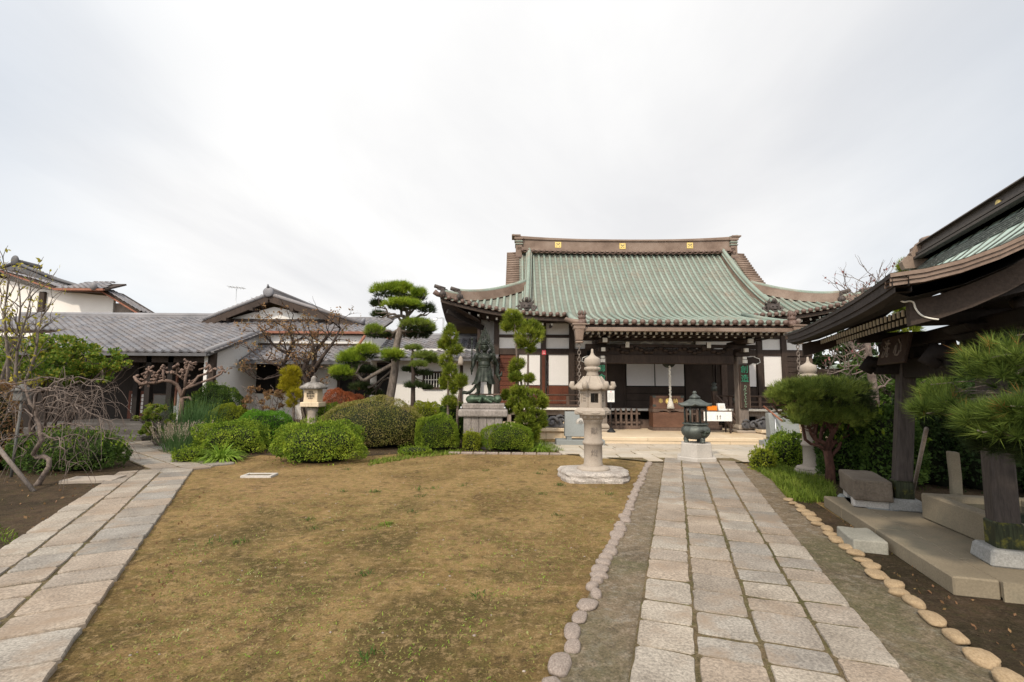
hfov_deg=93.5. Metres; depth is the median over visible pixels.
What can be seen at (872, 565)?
edging stone
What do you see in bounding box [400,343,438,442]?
young pine
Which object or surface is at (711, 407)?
orange box
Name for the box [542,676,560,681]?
edging stone
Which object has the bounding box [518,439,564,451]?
grass
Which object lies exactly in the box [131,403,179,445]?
hydrangea
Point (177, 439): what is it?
flowering grass
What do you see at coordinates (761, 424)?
roof ornament
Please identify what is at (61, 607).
garden path
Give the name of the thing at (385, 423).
clipped bush
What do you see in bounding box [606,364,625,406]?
door
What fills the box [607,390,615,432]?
notice stand
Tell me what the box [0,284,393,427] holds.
entrance house
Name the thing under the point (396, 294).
garden pine
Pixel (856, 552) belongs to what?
edging stone
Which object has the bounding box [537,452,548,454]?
curb block
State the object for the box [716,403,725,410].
display case
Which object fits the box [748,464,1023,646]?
garden soil
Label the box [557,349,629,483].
stone lantern
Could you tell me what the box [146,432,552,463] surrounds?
planting bed
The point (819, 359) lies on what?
background tree
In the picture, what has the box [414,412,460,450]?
clipped bush
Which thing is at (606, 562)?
edging stone
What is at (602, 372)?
hanging board
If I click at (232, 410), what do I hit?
clipped bush
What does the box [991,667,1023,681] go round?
edging stone
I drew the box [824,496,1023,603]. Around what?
stone platform
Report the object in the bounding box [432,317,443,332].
street lamp
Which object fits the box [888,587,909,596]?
edging stone
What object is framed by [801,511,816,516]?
edging stone
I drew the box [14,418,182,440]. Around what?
paved path
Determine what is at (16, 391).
trunk
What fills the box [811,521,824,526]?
edging stone
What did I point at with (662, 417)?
offering box
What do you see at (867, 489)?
stone monument
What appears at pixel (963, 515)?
stone basin
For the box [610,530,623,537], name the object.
edging stone
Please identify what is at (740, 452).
forecourt paving
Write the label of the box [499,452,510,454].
curb block
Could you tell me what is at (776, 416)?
handrail
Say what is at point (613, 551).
edging stone
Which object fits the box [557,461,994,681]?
gravel strip
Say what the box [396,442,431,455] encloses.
spreading shrub
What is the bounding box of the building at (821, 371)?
[792,355,959,404]
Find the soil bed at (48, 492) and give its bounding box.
[0,445,144,548]
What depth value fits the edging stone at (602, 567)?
4.21 m
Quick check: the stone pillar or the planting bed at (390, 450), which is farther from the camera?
the planting bed at (390, 450)
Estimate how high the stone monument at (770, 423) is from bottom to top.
0.920 m
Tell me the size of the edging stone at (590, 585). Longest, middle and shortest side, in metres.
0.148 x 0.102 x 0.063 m
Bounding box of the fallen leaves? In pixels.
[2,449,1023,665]
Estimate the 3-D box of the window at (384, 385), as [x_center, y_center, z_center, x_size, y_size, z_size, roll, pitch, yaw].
[-5.572,1.644,18.684,1.743,1.614,0.078,0,-5,0]
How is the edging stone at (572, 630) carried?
on the gravel strip at (917, 646)
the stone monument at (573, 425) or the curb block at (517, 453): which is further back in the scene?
the stone monument at (573, 425)
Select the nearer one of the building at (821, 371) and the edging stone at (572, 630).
the edging stone at (572, 630)
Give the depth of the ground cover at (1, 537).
5.02 m
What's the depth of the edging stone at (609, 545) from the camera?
4.78 m
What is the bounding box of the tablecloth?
[704,412,731,420]
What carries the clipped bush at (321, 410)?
on the planting bed at (390, 450)
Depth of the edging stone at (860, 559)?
4.45 m
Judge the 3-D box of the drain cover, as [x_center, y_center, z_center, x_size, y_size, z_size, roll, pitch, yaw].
[-4.441,2.369,8.470,0.520,0.050,0.300,1,-5,-3]
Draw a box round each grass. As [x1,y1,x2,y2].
[141,419,213,452]
[192,438,249,463]
[380,519,391,526]
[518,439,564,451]
[530,441,550,451]
[751,461,838,502]
[777,472,806,481]
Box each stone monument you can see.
[555,411,604,444]
[759,413,801,445]
[837,469,895,510]
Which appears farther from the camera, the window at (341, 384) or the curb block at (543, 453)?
the window at (341, 384)
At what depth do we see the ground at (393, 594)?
4.12 m
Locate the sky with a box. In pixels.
[0,0,1023,368]
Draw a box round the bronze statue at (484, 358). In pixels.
[462,327,501,402]
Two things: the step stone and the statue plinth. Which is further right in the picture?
the step stone
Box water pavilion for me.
[785,176,1023,569]
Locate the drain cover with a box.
[240,473,277,477]
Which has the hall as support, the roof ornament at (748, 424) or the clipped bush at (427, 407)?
the roof ornament at (748, 424)
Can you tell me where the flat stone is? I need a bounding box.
[58,475,126,483]
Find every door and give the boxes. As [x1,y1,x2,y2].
[127,391,143,418]
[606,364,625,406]
[685,364,714,407]
[715,364,734,407]
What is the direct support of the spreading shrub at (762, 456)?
on the garden soil
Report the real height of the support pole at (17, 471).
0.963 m
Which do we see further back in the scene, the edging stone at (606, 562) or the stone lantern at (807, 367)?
the stone lantern at (807, 367)
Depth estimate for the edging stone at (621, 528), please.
5.39 m
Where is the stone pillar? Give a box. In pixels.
[946,451,962,494]
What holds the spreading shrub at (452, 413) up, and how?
on the planting bed at (390, 450)
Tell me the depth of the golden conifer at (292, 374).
13.84 m
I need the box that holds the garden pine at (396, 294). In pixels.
[327,279,437,403]
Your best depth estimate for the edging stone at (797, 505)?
6.43 m
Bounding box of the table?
[698,410,731,432]
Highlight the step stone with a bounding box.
[836,526,888,554]
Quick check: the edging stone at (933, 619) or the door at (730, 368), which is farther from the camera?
the door at (730, 368)
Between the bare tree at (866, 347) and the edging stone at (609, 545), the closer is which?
the edging stone at (609, 545)
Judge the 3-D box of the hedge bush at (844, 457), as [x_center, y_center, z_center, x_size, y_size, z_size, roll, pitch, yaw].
[5.937,1.798,8.482,1.160,1.318,0.962,0,-5,0]
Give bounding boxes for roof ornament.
[543,414,563,427]
[741,419,758,429]
[757,416,765,429]
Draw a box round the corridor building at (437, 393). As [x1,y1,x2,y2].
[367,333,498,413]
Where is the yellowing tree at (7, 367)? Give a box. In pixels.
[0,246,65,409]
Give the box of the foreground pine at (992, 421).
[898,323,1023,474]
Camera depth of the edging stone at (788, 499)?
6.85 m
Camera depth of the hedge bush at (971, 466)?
7.70 m
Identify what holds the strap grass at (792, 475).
on the garden soil
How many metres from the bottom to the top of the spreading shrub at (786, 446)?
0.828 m
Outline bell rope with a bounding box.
[667,365,674,408]
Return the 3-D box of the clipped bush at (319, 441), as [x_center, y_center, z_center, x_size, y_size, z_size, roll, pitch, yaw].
[-4.087,2.064,10.303,2.155,0.995,1.710,0,-5,0]
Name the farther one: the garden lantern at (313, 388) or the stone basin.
the garden lantern at (313, 388)
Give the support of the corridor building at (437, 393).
on the ground at (393, 594)
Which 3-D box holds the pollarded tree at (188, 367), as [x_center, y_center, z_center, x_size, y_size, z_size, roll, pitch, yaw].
[-9.432,1.660,13.588,2.599,2.336,0.399,0,-5,0]
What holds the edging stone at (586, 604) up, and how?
on the gravel strip at (917, 646)
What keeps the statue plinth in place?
on the planting bed at (390, 450)
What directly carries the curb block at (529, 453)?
on the ground at (393, 594)
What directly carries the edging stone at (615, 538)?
on the gravel strip at (917, 646)
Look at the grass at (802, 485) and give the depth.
7.87 m
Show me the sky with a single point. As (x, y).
(179, 153)
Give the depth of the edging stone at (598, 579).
3.95 m
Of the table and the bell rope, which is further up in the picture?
the bell rope
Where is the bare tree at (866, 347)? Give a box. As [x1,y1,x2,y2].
[815,256,898,406]
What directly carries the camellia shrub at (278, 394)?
on the planting bed at (390, 450)
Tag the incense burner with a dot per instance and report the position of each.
(699, 431)
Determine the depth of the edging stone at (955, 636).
3.06 m
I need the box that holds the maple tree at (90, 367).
[0,332,144,441]
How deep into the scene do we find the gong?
15.83 m
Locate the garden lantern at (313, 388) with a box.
[299,376,327,423]
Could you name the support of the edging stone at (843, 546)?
on the gravel strip at (917, 646)
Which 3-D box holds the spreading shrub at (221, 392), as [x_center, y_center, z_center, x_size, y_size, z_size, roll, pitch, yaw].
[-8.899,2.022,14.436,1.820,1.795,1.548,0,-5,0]
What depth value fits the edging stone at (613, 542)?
4.92 m
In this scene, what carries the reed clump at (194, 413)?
on the planting bed at (390, 450)
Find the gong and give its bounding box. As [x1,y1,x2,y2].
[662,348,674,367]
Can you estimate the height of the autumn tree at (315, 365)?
4.328 m
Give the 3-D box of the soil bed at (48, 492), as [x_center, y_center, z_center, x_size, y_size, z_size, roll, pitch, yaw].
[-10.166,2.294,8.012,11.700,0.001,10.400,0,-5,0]
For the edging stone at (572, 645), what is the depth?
2.94 m
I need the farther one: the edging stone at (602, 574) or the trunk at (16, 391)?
the trunk at (16, 391)
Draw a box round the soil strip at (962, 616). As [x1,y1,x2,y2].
[795,500,1023,676]
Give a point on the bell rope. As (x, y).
(670, 404)
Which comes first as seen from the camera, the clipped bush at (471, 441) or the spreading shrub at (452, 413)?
the clipped bush at (471, 441)
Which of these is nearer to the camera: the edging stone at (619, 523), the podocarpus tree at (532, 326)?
the edging stone at (619, 523)
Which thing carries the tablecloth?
hanging from the table
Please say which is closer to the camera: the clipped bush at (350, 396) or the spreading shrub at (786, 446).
the spreading shrub at (786, 446)
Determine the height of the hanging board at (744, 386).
1.379 m
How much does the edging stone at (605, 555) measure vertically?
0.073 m
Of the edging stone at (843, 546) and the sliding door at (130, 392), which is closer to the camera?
the edging stone at (843, 546)
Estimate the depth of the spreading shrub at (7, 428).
8.88 m
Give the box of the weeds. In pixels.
[66,467,613,681]
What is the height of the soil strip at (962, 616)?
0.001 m
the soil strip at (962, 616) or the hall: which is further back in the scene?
the hall
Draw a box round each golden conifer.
[276,364,302,421]
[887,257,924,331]
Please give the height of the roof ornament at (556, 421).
0.482 m
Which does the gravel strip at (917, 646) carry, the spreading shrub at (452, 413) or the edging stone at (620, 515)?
the edging stone at (620, 515)
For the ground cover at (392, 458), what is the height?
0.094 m
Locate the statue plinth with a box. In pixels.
[458,403,507,448]
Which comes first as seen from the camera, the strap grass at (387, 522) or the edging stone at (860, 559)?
the edging stone at (860, 559)
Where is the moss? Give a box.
[80,488,627,681]
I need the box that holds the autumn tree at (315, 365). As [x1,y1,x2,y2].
[223,297,360,419]
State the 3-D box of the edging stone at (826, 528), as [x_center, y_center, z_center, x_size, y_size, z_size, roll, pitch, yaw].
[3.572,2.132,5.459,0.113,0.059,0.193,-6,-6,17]
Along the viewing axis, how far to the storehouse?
23.17 m
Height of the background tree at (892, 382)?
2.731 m
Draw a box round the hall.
[433,234,871,444]
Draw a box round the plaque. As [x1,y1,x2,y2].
[877,332,913,365]
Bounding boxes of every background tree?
[812,331,878,368]
[832,350,894,404]
[885,376,963,406]
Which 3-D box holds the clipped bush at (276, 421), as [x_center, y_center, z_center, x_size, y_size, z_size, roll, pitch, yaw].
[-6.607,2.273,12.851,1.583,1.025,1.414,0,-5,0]
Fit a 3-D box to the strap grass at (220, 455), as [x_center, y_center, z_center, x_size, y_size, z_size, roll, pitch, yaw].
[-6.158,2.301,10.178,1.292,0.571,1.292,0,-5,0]
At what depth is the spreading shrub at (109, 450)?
8.75 m
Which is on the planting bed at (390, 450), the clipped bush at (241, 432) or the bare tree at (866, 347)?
the clipped bush at (241, 432)
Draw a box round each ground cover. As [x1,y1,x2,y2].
[0,527,17,543]
[368,448,461,465]
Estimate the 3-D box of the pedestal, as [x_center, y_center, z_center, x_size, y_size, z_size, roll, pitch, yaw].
[4.083,2.450,10.669,0.913,0.398,0.797,1,-6,-10]
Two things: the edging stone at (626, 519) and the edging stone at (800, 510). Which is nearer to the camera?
the edging stone at (626, 519)
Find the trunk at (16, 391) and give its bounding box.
[9,384,31,476]
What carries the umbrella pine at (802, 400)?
on the garden soil
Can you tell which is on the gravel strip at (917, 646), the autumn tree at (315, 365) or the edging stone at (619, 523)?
the edging stone at (619, 523)
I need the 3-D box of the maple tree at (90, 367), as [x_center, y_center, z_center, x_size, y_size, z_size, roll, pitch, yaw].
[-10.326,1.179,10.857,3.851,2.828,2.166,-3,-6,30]
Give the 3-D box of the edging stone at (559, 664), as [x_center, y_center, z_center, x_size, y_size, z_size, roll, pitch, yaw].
[0.275,1.862,2.778,0.133,0.046,0.248,4,-6,19]
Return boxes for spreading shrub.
[0,379,24,471]
[0,424,136,475]
[184,380,246,426]
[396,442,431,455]
[436,402,463,444]
[747,443,777,469]
[764,426,802,466]
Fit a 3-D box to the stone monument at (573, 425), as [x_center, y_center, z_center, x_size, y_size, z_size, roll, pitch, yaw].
[1.872,2.428,13.359,1.320,0.920,0.500,0,-5,0]
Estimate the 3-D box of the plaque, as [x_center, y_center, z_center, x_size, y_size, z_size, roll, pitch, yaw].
[4.460,0.103,5.622,0.117,0.336,0.800,-2,-6,20]
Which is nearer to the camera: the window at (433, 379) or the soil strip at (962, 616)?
the soil strip at (962, 616)
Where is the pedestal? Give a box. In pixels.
[677,441,716,461]
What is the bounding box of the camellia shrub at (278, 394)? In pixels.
[240,385,286,418]
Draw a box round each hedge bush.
[813,417,871,480]
[849,400,932,490]
[890,388,975,489]
[930,376,1023,493]
[975,381,1023,490]
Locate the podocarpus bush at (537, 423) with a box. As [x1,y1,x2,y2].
[499,370,550,442]
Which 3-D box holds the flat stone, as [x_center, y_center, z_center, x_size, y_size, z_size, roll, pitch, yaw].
[-6.907,2.292,7.954,0.761,0.072,0.432,2,-6,-12]
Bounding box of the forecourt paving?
[540,442,764,462]
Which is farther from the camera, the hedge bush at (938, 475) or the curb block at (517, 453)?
the curb block at (517, 453)
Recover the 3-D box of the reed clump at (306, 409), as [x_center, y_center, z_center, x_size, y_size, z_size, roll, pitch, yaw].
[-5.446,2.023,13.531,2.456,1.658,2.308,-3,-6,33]
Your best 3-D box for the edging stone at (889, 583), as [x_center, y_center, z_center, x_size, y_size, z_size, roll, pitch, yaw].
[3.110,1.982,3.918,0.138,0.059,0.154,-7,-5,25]
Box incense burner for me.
[678,391,711,443]
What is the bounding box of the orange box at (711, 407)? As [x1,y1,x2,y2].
[707,406,716,409]
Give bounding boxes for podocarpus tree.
[435,323,469,442]
[499,308,545,429]
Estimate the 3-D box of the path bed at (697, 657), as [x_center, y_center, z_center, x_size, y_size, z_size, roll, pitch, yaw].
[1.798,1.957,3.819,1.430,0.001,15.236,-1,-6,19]
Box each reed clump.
[151,392,234,442]
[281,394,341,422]
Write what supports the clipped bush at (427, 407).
on the planting bed at (390, 450)
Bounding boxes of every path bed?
[628,462,888,681]
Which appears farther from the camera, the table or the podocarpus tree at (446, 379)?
the table
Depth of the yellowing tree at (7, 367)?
9.51 m
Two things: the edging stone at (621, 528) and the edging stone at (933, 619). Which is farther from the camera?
the edging stone at (621, 528)
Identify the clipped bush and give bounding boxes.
[168,443,205,462]
[190,415,272,452]
[205,402,250,422]
[236,408,292,447]
[266,415,368,466]
[304,402,342,422]
[317,394,429,452]
[320,387,368,410]
[411,400,440,444]
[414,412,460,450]
[461,428,481,450]
[480,419,535,451]
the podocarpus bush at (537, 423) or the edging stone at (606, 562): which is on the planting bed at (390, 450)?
the podocarpus bush at (537, 423)
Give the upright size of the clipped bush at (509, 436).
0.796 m
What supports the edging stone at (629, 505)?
on the gravel strip at (917, 646)
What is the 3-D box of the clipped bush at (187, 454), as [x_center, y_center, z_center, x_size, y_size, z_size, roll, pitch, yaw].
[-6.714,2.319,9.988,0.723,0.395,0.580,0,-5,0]
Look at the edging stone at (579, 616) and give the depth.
3.31 m
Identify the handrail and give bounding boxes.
[763,406,782,432]
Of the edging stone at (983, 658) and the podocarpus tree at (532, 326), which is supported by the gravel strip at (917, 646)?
the edging stone at (983, 658)
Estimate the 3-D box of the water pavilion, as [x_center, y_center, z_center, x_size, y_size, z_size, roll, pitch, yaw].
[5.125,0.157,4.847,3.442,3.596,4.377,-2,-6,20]
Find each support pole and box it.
[0,446,35,491]
[913,427,928,491]
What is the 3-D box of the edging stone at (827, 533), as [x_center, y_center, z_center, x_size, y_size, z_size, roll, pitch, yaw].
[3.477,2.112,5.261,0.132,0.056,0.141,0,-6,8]
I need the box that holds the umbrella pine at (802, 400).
[762,373,882,483]
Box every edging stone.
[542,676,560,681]
[548,652,571,677]
[564,622,580,639]
[564,638,580,653]
[571,610,586,623]
[576,598,598,610]
[586,581,598,590]
[590,570,608,578]
[590,576,602,583]
[590,587,601,598]
[591,564,608,572]
[595,558,610,565]
[599,552,612,559]
[603,548,617,555]
[605,543,615,547]
[608,539,618,545]
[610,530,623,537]
[611,536,619,540]
[613,525,626,531]
[614,522,625,526]
[618,513,629,517]
[620,517,630,522]
[625,503,634,507]
[783,498,793,500]
[795,503,805,508]
[796,508,809,512]
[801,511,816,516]
[806,515,821,521]
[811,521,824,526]
[820,525,833,531]
[822,531,836,536]
[828,535,843,543]
[838,543,851,549]
[846,549,864,556]
[853,557,872,561]
[860,562,881,569]
[864,568,889,579]
[884,579,904,588]
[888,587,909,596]
[902,594,925,609]
[917,610,946,627]
[941,628,970,644]
[962,647,1000,669]
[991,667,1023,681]
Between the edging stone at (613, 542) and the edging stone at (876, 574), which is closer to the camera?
the edging stone at (876, 574)
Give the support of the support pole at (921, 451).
on the garden soil
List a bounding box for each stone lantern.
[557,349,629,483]
[794,357,824,476]
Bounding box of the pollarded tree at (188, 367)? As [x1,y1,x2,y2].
[133,358,225,422]
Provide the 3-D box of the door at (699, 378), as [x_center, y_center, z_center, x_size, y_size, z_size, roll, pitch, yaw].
[7.126,1.522,18.260,1.106,2.004,0.070,0,-5,0]
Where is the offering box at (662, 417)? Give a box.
[648,396,683,430]
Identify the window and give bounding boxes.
[255,364,302,393]
[337,362,370,398]
[376,363,390,401]
[423,371,441,388]
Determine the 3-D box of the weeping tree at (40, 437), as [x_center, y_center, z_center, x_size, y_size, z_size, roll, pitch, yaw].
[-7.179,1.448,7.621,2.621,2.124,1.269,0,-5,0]
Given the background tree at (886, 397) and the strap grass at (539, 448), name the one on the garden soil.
the background tree at (886, 397)
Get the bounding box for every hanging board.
[598,364,606,406]
[738,364,750,407]
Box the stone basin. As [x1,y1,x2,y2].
[921,493,1023,539]
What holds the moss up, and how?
on the ground at (393, 594)
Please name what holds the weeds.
on the ground at (393, 594)
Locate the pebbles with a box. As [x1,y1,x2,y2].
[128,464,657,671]
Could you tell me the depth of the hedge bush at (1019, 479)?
7.24 m
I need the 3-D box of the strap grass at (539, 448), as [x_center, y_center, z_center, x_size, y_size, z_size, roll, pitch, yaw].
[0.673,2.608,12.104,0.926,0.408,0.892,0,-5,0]
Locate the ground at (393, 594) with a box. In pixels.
[13,419,947,681]
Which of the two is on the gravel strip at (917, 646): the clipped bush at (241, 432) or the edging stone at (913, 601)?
the edging stone at (913, 601)
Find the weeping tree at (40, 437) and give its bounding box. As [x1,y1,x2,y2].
[0,366,140,488]
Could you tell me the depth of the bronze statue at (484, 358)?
12.78 m
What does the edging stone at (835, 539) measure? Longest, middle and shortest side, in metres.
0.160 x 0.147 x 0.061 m
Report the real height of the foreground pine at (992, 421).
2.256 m
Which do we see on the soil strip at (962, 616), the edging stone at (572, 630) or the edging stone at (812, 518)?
the edging stone at (812, 518)
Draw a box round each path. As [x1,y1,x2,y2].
[0,440,234,681]
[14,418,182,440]
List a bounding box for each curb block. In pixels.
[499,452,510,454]
[512,452,523,454]
[524,452,535,454]
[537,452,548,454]
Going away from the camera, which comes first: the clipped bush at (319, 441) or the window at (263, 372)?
the clipped bush at (319, 441)
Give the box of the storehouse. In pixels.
[0,255,153,336]

